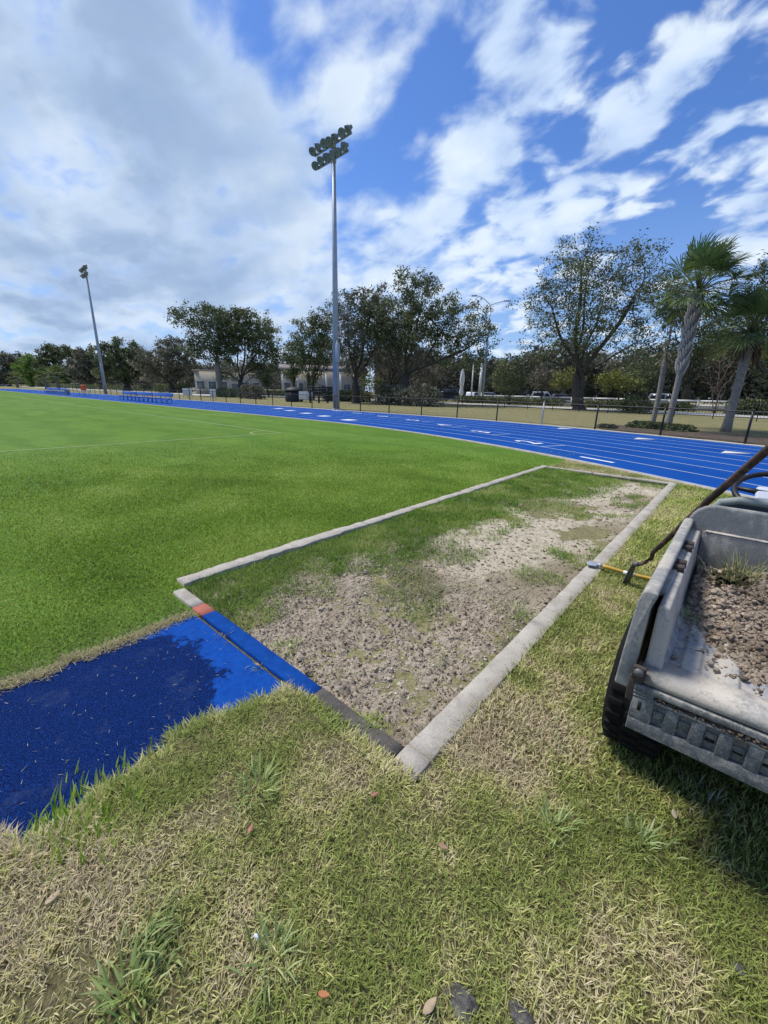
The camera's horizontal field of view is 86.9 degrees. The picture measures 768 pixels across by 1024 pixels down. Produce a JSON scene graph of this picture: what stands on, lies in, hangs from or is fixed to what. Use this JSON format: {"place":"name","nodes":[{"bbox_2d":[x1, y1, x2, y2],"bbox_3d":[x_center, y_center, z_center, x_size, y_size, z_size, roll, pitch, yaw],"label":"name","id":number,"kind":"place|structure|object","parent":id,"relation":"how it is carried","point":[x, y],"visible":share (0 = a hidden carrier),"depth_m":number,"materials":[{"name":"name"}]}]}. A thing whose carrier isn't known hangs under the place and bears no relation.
{"place":"outdoors","nodes":[
{"label":"outdoors","id":0,"kind":"place"},
{"bbox_2d":[19,386,209,395],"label":"path","id":1,"kind":"structure","parent":0,"point":[121,391],"depth_m":99.73,"materials":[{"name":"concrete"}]},
{"bbox_2d":[0,615,280,842],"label":"runway","id":2,"kind":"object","parent":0,"point":[59,734],"visible":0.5,"depth_m":2.04,"materials":[{"name":"rubber"}]},
{"bbox_2d":[0,391,576,692],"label":"playing field","id":3,"kind":"structure","parent":0,"point":[40,423],"depth_m":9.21,"materials":[{"name":"plant"}]},
{"bbox_2d":[0,390,753,497],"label":"track edging","id":4,"kind":"object","parent":3,"relation":"on","point":[657,477],"visible":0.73,"depth_m":11.71,"materials":[{"name":"concrete"}]},
{"bbox_2d":[0,389,767,496],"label":"running track","id":5,"kind":"structure","parent":0,"point":[709,464],"depth_m":14.84,"materials":[{"name":"rubber"}]},
{"bbox_2d":[133,392,153,401],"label":"team bench","id":6,"kind":"object","parent":5,"relation":"on","point":[146,393],"visible":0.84,"depth_m":43.13,"materials":[{"name":"blue plastic"}]},
{"bbox_2d":[150,393,172,402],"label":"team bench","id":7,"kind":"object","parent":5,"relation":"on","point":[164,395],"visible":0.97,"depth_m":40.18,"materials":[{"name":"blue plastic"}]},
{"bbox_2d":[0,384,767,738],"bbox_3d":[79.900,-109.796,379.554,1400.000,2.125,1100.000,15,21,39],"label":"ground","id":8,"kind":"structure","parent":0,"point":[598,532],"depth_m":21.84,"materials":[{"name":"beige soil"}]},
{"bbox_2d":[0,350,27,385],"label":"live oak","id":9,"kind":"object","parent":8,"relation":"on","point":[7,359],"visible":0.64,"depth_m":182.70,"materials":[{"name":"green plant"}]},
{"bbox_2d":[3,369,26,387],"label":"sabal palm","id":10,"kind":"object","parent":8,"relation":"on","point":[16,374],"visible":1,"depth_m":150.67,"materials":[{"name":"green plant"}]},
{"bbox_2d":[9,352,41,386],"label":"broad tree","id":11,"kind":"object","parent":8,"relation":"on","point":[26,365],"visible":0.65,"depth_m":168.41,"materials":[{"name":"green plant"}]},
{"bbox_2d":[32,365,52,388],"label":"sabal palm","id":12,"kind":"object","parent":8,"relation":"on","point":[40,369],"visible":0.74,"depth_m":120.00,"materials":[{"name":"green plant"}]},
{"bbox_2d":[4,382,102,389],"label":"hedge","id":13,"kind":"object","parent":8,"relation":"on","point":[53,385],"visible":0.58,"depth_m":147.41,"materials":[{"name":"green plant"}]},
{"bbox_2d":[30,341,81,384],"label":"live oak","id":14,"kind":"object","parent":8,"relation":"on","point":[56,355],"visible":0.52,"depth_m":168.09,"materials":[{"name":"green plant"}]},
{"bbox_2d":[42,364,70,387],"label":"sabal palm","id":15,"kind":"object","parent":8,"relation":"on","point":[56,369],"visible":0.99,"depth_m":111.33,"materials":[{"name":"green plant"}]},
{"bbox_2d":[60,343,112,383],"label":"live oak","id":16,"kind":"object","parent":8,"relation":"on","point":[82,367],"visible":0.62,"depth_m":135.43,"materials":[{"name":"green plant"}]},
{"bbox_2d":[78,264,107,393],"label":"floodlight tower","id":17,"kind":"structure","parent":8,"relation":"on","point":[83,271],"depth_m":71.86,"materials":[{"name":"metal"}]},
{"bbox_2d":[85,336,155,390],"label":"live oak","id":18,"kind":"object","parent":8,"relation":"on","point":[123,357],"visible":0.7,"depth_m":107.15,"materials":[{"name":"green plant"}]},
{"bbox_2d":[96,384,156,390],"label":"hedge","id":19,"kind":"object","parent":8,"relation":"on","point":[139,387],"visible":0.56,"depth_m":118.48,"materials":[{"name":"green plant"}]},
{"bbox_2d":[128,334,207,392],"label":"live oak","id":20,"kind":"object","parent":8,"relation":"on","point":[169,354],"visible":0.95,"depth_m":89.86,"materials":[{"name":"green plant"}]},
{"bbox_2d":[152,383,191,392],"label":"hedge","id":21,"kind":"object","parent":8,"relation":"on","point":[162,387],"visible":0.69,"depth_m":97.79,"materials":[{"name":"green plant"}]},
{"bbox_2d":[173,588,203,608],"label":"kerb","id":22,"kind":"structure","parent":8,"relation":"on","point":[187,598],"depth_m":3.07,"materials":[{"name":"concrete"}]},
{"bbox_2d":[192,603,215,618],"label":"kerb","id":23,"kind":"structure","parent":8,"relation":"on","point":[203,609],"depth_m":2.92,"materials":[{"name":"concrete"}]},
{"bbox_2d":[163,298,247,388],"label":"live oak","id":24,"kind":"object","parent":8,"relation":"on","point":[219,326],"visible":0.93,"depth_m":66.03,"materials":[{"name":"green plant"}]},
{"bbox_2d":[192,369,261,393],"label":"pavilion building","id":25,"kind":"structure","parent":8,"relation":"on","point":[205,381],"depth_m":81.08,"materials":[{"name":"paint"}]},
{"bbox_2d":[216,388,239,397],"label":"bush","id":26,"kind":"object","parent":8,"relation":"on","point":[221,391],"visible":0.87,"depth_m":63.73,"materials":[{"name":"green plant"}]},
{"bbox_2d":[213,304,290,394],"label":"live oak","id":27,"kind":"object","parent":8,"relation":"on","point":[257,337],"visible":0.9,"depth_m":68.56,"materials":[{"name":"green plant"}]},
{"bbox_2d":[237,383,266,398],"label":"bush","id":28,"kind":"object","parent":8,"relation":"on","point":[250,389],"visible":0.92,"depth_m":57.47,"materials":[{"name":"green plant"}]},
{"bbox_2d":[202,611,321,695],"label":"kerb","id":29,"kind":"structure","parent":8,"relation":"on","point":[276,665],"depth_m":2.44,"materials":[{"name":"rubber"}]},
{"bbox_2d":[258,371,274,396],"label":"bush","id":30,"kind":"object","parent":8,"relation":"on","point":[264,380],"visible":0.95,"depth_m":68.69,"materials":[{"name":"green plant"}]},
{"bbox_2d":[258,389,306,395],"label":"hedge","id":31,"kind":"object","parent":8,"relation":"on","point":[280,392],"visible":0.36,"depth_m":76.33,"materials":[{"name":"green plant"}]},
{"bbox_2d":[284,387,302,401],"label":"waste bin","id":32,"kind":"object","parent":8,"relation":"on","point":[292,390],"visible":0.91,"depth_m":48.89,"materials":[{"name":"plastic"}]},
{"bbox_2d":[279,339,312,386],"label":"live oak","id":33,"kind":"object","parent":8,"relation":"on","point":[292,372],"visible":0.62,"depth_m":56.76,"materials":[{"name":"green plant"}]},
{"bbox_2d":[287,306,331,390],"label":"live oak","id":34,"kind":"object","parent":8,"relation":"on","point":[314,339],"visible":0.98,"depth_m":52.71,"materials":[{"name":"green plant"}]},
{"bbox_2d":[308,386,332,402],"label":"timber frame","id":35,"kind":"object","parent":8,"relation":"on","point":[318,392],"visible":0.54,"depth_m":46.79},
{"bbox_2d":[278,364,367,395],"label":"pavilion building","id":36,"kind":"structure","parent":8,"relation":"on","point":[345,382],"depth_m":86.18,"materials":[{"name":"paint"}]},
{"bbox_2d":[308,306,339,399],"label":"live oak","id":37,"kind":"object","parent":8,"relation":"on","point":[327,320],"visible":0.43,"depth_m":55.15,"materials":[{"name":"green plant"}]},
{"bbox_2d":[309,124,352,409],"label":"floodlight tower","id":38,"kind":"structure","parent":8,"relation":"on","point":[334,153],"depth_m":31.45,"materials":[{"name":"metal"}]},
{"bbox_2d":[321,389,370,401],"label":"hedge","id":39,"kind":"object","parent":8,"relation":"on","point":[344,393],"visible":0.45,"depth_m":52.01,"materials":[{"name":"green plant"}]},
{"bbox_2d":[311,688,403,758],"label":"kerb","id":40,"kind":"structure","parent":8,"relation":"on","point":[391,744],"depth_m":1.94,"materials":[{"name":"concrete"}]},
{"bbox_2d":[177,465,548,587],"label":"kerb","id":41,"kind":"structure","parent":8,"relation":"on","point":[238,563],"depth_m":4.31,"materials":[{"name":"concrete"}]},
{"bbox_2d":[322,280,408,402],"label":"live oak","id":42,"kind":"object","parent":8,"relation":"on","point":[357,348],"visible":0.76,"depth_m":45.30,"materials":[{"name":"green plant"}]},
{"bbox_2d":[357,370,385,401],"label":"bush","id":43,"kind":"object","parent":8,"relation":"on","point":[368,381],"visible":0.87,"depth_m":50.24,"materials":[{"name":"green plant"}]},
{"bbox_2d":[0,326,767,404],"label":"woodland","id":44,"kind":"object","parent":8,"relation":"on","point":[751,388],"visible":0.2,"depth_m":77.33,"materials":[{"name":"green plant"}]},
{"bbox_2d":[29,389,763,446],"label":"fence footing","id":45,"kind":"object","parent":8,"relation":"on","point":[528,423],"visible":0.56,"depth_m":21.20,"materials":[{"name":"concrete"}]},
{"bbox_2d":[64,386,767,444],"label":"chain link fence","id":46,"kind":"object","parent":45,"relation":"on","point":[753,411],"visible":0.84,"depth_m":22.39,"materials":[{"name":"metal"}]},
{"bbox_2d":[359,309,443,384],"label":"live oak","id":47,"kind":"object","parent":8,"relation":"on","point":[416,362],"visible":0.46,"depth_m":51.34,"materials":[{"name":"green plant"}]},
{"bbox_2d":[370,382,443,406],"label":"bush","id":48,"kind":"object","parent":8,"relation":"on","point":[399,391],"visible":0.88,"depth_m":42.00,"materials":[{"name":"green plant"}]},
{"bbox_2d":[180,467,666,744],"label":"pit weeds","id":49,"kind":"object","parent":8,"relation":"on","point":[556,476],"visible":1,"depth_m":4.19,"materials":[{"name":"green plant"}]},
{"bbox_2d":[347,265,502,402],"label":"live oak","id":50,"kind":"object","parent":8,"relation":"on","point":[423,331],"visible":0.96,"depth_m":43.24,"materials":[{"name":"green plant"}]},
{"bbox_2d":[188,470,665,745],"bbox_3d":[1.854,0.077,5.455,2.345,0.088,8.010,15,21,39],"label":"sand pit","id":51,"kind":"object","parent":8,"relation":"in","point":[422,721],"visible":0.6,"depth_m":3.20,"materials":[{"name":"sand"}]},
{"bbox_2d":[266,635,310,656],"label":"grass tuft","id":52,"kind":"object","parent":51,"relation":"on","point":[286,643],"visible":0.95,"depth_m":2.58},
{"bbox_2d":[370,712,417,743],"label":"grass tuft","id":53,"kind":"object","parent":51,"relation":"on","point":[394,729],"visible":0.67,"depth_m":1.95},
{"bbox_2d":[200,475,662,746],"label":"soil clods","id":54,"kind":"object","parent":51,"relation":"on","point":[422,647],"visible":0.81,"depth_m":2.90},
{"bbox_2d":[487,591,542,617],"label":"grass tuft","id":55,"kind":"object","parent":51,"relation":"on","point":[515,605],"visible":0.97,"depth_m":3.11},
{"bbox_2d":[410,362,448,398],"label":"bush","id":56,"kind":"object","parent":8,"relation":"on","point":[435,379],"visible":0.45,"depth_m":58.29,"materials":[{"name":"green plant"}]},
{"bbox_2d":[442,389,466,400],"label":"parked car","id":57,"kind":"object","parent":8,"relation":"on","point":[447,392],"visible":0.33,"depth_m":61.77,"materials":[{"name":"blue paint"}]},
{"bbox_2d":[459,369,464,402],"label":"folded parasol","id":58,"kind":"object","parent":8,"relation":"on","point":[462,380],"visible":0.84,"depth_m":54.16,"materials":[{"name":"fabric"}]},
{"bbox_2d":[471,295,510,396],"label":"street lamp","id":59,"kind":"object","parent":8,"relation":"on","point":[483,385],"visible":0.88,"depth_m":56.52,"materials":[{"name":"metal"}]},
{"bbox_2d":[486,354,531,404],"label":"bush","id":60,"kind":"object","parent":8,"relation":"on","point":[508,372],"visible":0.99,"depth_m":46.90,"materials":[{"name":"green plant"}]},
{"bbox_2d":[453,396,568,405],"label":"hedge","id":61,"kind":"object","parent":8,"relation":"on","point":[547,400],"visible":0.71,"depth_m":51.85,"materials":[{"name":"green plant"}]},
{"bbox_2d":[394,483,675,782],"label":"kerb","id":62,"kind":"structure","parent":8,"relation":"on","point":[419,748],"depth_m":2.34,"materials":[{"name":"concrete"}]},
{"bbox_2d":[527,363,559,396],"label":"bush","id":63,"kind":"object","parent":8,"relation":"on","point":[538,375],"visible":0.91,"depth_m":51.61,"materials":[{"name":"green plant"}]},
{"bbox_2d":[545,370,570,398],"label":"bush","id":64,"kind":"object","parent":8,"relation":"on","point":[555,389],"visible":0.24,"depth_m":52.74,"materials":[{"name":"green plant"}]},
{"bbox_2d":[368,394,767,420],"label":"metal railing","id":65,"kind":"object","parent":8,"relation":"on","point":[716,402],"visible":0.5,"depth_m":33.85,"materials":[{"name":"metal"}]},
{"bbox_2d":[547,364,589,405],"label":"bush","id":66,"kind":"object","parent":8,"relation":"on","point":[561,380],"visible":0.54,"depth_m":48.08,"materials":[{"name":"green plant"}]},
{"bbox_2d":[502,222,686,409],"bbox_3d":[19.010,-17.076,36.839,12.359,15.726,11.919,-6,18,-23],"label":"live oak","id":67,"kind":"object","parent":8,"relation":"on","point":[578,382],"visible":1,"depth_m":35.28,"materials":[{"name":"green plant"}]},
{"bbox_2d":[481,395,738,408],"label":"rail fence","id":68,"kind":"object","parent":8,"relation":"on","point":[668,400],"visible":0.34,"depth_m":47.03,"materials":[{"name":"white paint"}]},
{"bbox_2d":[549,466,676,485],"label":"kerb","id":69,"kind":"structure","parent":8,"relation":"on","point":[629,478],"depth_m":8.21,"materials":[{"name":"concrete"}]},
{"bbox_2d":[593,367,651,399],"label":"bush","id":70,"kind":"object","parent":8,"relation":"on","point":[614,377],"visible":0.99,"depth_m":44.99,"materials":[{"name":"green plant"}]},
{"bbox_2d":[615,394,653,413],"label":"bush","id":71,"kind":"object","parent":8,"relation":"on","point":[631,398],"visible":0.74,"depth_m":33.49,"materials":[{"name":"green plant"}]},
{"bbox_2d":[584,399,696,411],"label":"hedge","id":72,"kind":"object","parent":8,"relation":"on","point":[604,402],"visible":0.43,"depth_m":43.46,"materials":[{"name":"green plant"}]},
{"bbox_2d":[619,359,664,396],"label":"bush","id":73,"kind":"object","parent":8,"relation":"on","point":[647,380],"visible":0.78,"depth_m":49.97,"materials":[{"name":"green plant"}]},
{"bbox_2d":[648,393,677,402],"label":"parked car","id":74,"kind":"object","parent":8,"relation":"on","point":[653,396],"visible":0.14,"depth_m":55.47,"materials":[{"name":"silver paint"}]},
{"bbox_2d":[650,275,704,421],"bbox_3d":[14.854,-8.202,20.931,2.262,7.714,2.161,-5,18,-21],"label":"slender tree","id":75,"kind":"object","parent":8,"relation":"on","point":[670,352],"visible":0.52,"depth_m":20.91,"materials":[{"name":"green plant"}]},
{"bbox_2d":[605,425,767,444],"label":"mulch bed","id":76,"kind":"object","parent":8,"relation":"on","point":[698,433],"visible":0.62,"depth_m":17.61,"materials":[{"name":"soil"}]},
{"bbox_2d":[625,420,698,431],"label":"ground cover","id":77,"kind":"object","parent":76,"relation":"on","point":[651,425],"visible":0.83,"depth_m":19.54,"materials":[{"name":"green plant"}]},
{"bbox_2d":[641,280,740,406],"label":"live oak","id":78,"kind":"object","parent":8,"relation":"on","point":[686,380],"visible":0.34,"depth_m":42.43,"materials":[{"name":"green plant"}]},
{"bbox_2d":[642,230,767,423],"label":"sabal palm","id":79,"kind":"object","parent":8,"relation":"on","point":[706,260],"visible":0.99,"depth_m":17.55,"materials":[{"name":"green plant"}]},
{"bbox_2d":[697,359,735,412],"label":"bare shrub","id":80,"kind":"object","parent":8,"relation":"on","point":[711,387],"visible":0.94,"depth_m":34.63,"materials":[{"name":"plant"}]},
{"bbox_2d":[692,279,767,431],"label":"sabal palm","id":81,"kind":"object","parent":8,"relation":"on","point":[749,341],"visible":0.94,"depth_m":18.03,"materials":[{"name":"green plant"}]},
{"bbox_2d":[704,249,767,388],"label":"live oak","id":82,"kind":"object","parent":8,"relation":"on","point":[763,267],"visible":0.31,"depth_m":35.26,"materials":[{"name":"green plant"}]},
{"bbox_2d":[722,398,767,415],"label":"hedge","id":83,"kind":"object","parent":8,"relation":"on","point":[748,406],"visible":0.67,"depth_m":32.85,"materials":[{"name":"green plant"}]},
{"bbox_2d":[0,0,767,398],"label":"sky","id":84,"kind":"structure","parent":0,"point":[160,148],"materials":[{"name":"blue"}]},
{"bbox_2d":[0,460,767,1023],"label":"lawn","id":85,"kind":"structure","parent":0,"point":[481,822],"depth_m":1.32,"materials":[{"name":"plant"}]},
{"bbox_2d":[0,780,87,860],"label":"grass tuft","id":86,"kind":"object","parent":85,"relation":"on","point":[53,814],"visible":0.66,"depth_m":1.46,"materials":[{"name":"plant"}]},
{"bbox_2d":[14,737,155,883],"bbox_3d":[-1.094,1.094,1.514,0.430,0.090,0.511,-6,18,-22],"label":"grass tuft","id":87,"kind":"object","parent":85,"relation":"on","point":[73,794],"visible":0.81,"depth_m":1.49,"materials":[{"name":"plant"}]},
{"bbox_2d":[78,931,183,1023],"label":"grass tuft","id":88,"kind":"object","parent":85,"relation":"on","point":[116,991],"visible":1,"depth_m":1.08,"materials":[{"name":"plant"}]},
{"bbox_2d":[107,878,198,984],"bbox_3d":[-0.653,1.188,1.155,0.230,0.133,0.207,-3,17,-14],"label":"grass tuft","id":89,"kind":"object","parent":85,"relation":"on","point":[151,929],"visible":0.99,"depth_m":1.17,"materials":[{"name":"plant"}]},
{"bbox_2d":[224,748,293,821],"bbox_3d":[-0.489,1.071,1.605,0.319,0.110,0.289,15,21,39],"label":"grass tuft","id":90,"kind":"object","parent":85,"relation":"on","point":[264,779],"visible":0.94,"depth_m":1.62,"materials":[{"name":"plant"}]},
{"bbox_2d":[222,905,309,1021],"bbox_3d":[-0.316,1.221,1.130,0.238,0.099,0.222,15,21,39],"label":"grass tuft","id":91,"kind":"object","parent":85,"relation":"on","point":[255,964],"visible":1,"depth_m":1.16,"materials":[{"name":"plant"}]},
{"bbox_2d":[339,706,389,755],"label":"grass tuft","id":92,"kind":"object","parent":85,"relation":"on","point":[366,718],"visible":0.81,"depth_m":1.96,"materials":[{"name":"plant"}]},
{"bbox_2d":[423,996,436,1014],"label":"dead leaf","id":93,"kind":"object","parent":85,"relation":"on","point":[428,1008],"visible":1,"depth_m":1.05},
{"bbox_2d":[444,982,478,1023],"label":"stone","id":94,"kind":"object","parent":85,"relation":"on","point":[460,1001],"visible":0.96,"depth_m":1.06,"materials":[{"name":"stone"}]},
{"bbox_2d":[508,999,535,1023],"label":"stone","id":95,"kind":"object","parent":85,"relation":"on","point":[517,1016],"visible":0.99,"depth_m":1.04,"materials":[{"name":"stone"}]},
{"bbox_2d":[514,706,570,762],"bbox_3d":[0.737,1.036,1.899,0.289,0.067,0.294,15,21,39],"label":"grass tuft","id":96,"kind":"object","parent":85,"relation":"on","point":[542,733],"visible":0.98,"depth_m":1.92,"materials":[{"name":"plant"}]},
{"bbox_2d":[512,786,585,855],"bbox_3d":[0.616,1.131,1.517,0.255,0.094,0.227,15,21,39],"label":"grass tuft","id":97,"kind":"object","parent":85,"relation":"on","point":[562,819],"visible":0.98,"depth_m":1.52,"materials":[{"name":"plant"}]},
{"bbox_2d":[586,561,650,579],"bbox_3d":[2.227,0.537,3.658,0.727,0.055,0.124,11,19,30],"label":"yellow handled tool","id":98,"kind":"object","parent":85,"relation":"on","point":[592,563],"visible":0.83,"depth_m":3.69,"materials":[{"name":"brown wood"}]},
{"bbox_2d":[602,792,689,871],"bbox_3d":[0.950,1.157,1.464,0.260,0.091,0.238,15,21,39],"label":"grass tuft","id":99,"kind":"object","parent":85,"relation":"on","point":[643,835],"visible":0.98,"depth_m":1.48,"materials":[{"name":"plant"}]},
{"bbox_2d":[601,472,767,793],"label":"utility vehicle","id":100,"kind":"object","parent":85,"relation":"on","point":[656,698],"visible":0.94,"depth_m":1.39,"materials":[{"name":"plastic"}]},
{"bbox_2d":[684,562,767,686],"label":"soil load","id":101,"kind":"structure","parent":100,"relation":"in","point":[742,662],"depth_m":1.56},
{"bbox_2d":[670,562,767,694],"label":"bed soil crumbs","id":102,"kind":"object","parent":101,"relation":"on","point":[720,603],"visible":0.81,"depth_m":1.62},
{"bbox_2d":[695,536,767,588],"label":"weed clump","id":103,"kind":"object","parent":101,"relation":"on","point":[726,575],"visible":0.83,"depth_m":1.83,"materials":[{"name":"green plant"}]},
{"bbox_2d":[622,444,767,583],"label":"hoe","id":104,"kind":"object","parent":85,"relation":"on","point":[747,466],"visible":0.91,"depth_m":2.24,"materials":[{"name":"metal"}]},
{"bbox_2d":[678,763,745,826],"bbox_3d":[1.278,1.125,1.592,0.226,0.094,0.246,15,21,39],"label":"grass tuft","id":105,"kind":"object","parent":85,"relation":"on","point":[709,797],"visible":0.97,"depth_m":1.61,"materials":[{"name":"plant"}]},
{"bbox_2d":[731,961,747,977],"bbox_3d":[1.005,1.291,1.145,0.039,0.019,0.029,15,21,39],"label":"stone","id":106,"kind":"object","parent":85,"relation":"on","point":[738,965],"visible":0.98,"depth_m":1.14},
{"bbox_2d":[423,1011,442,1023],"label":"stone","id":107,"kind":"object","parent":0,"point":[433,1018],"visible":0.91,"depth_m":1.04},
{"bbox_2d":[179,392,767,417],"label":"path","id":108,"kind":"structure","parent":0,"point":[755,416],"depth_m":39.23,"materials":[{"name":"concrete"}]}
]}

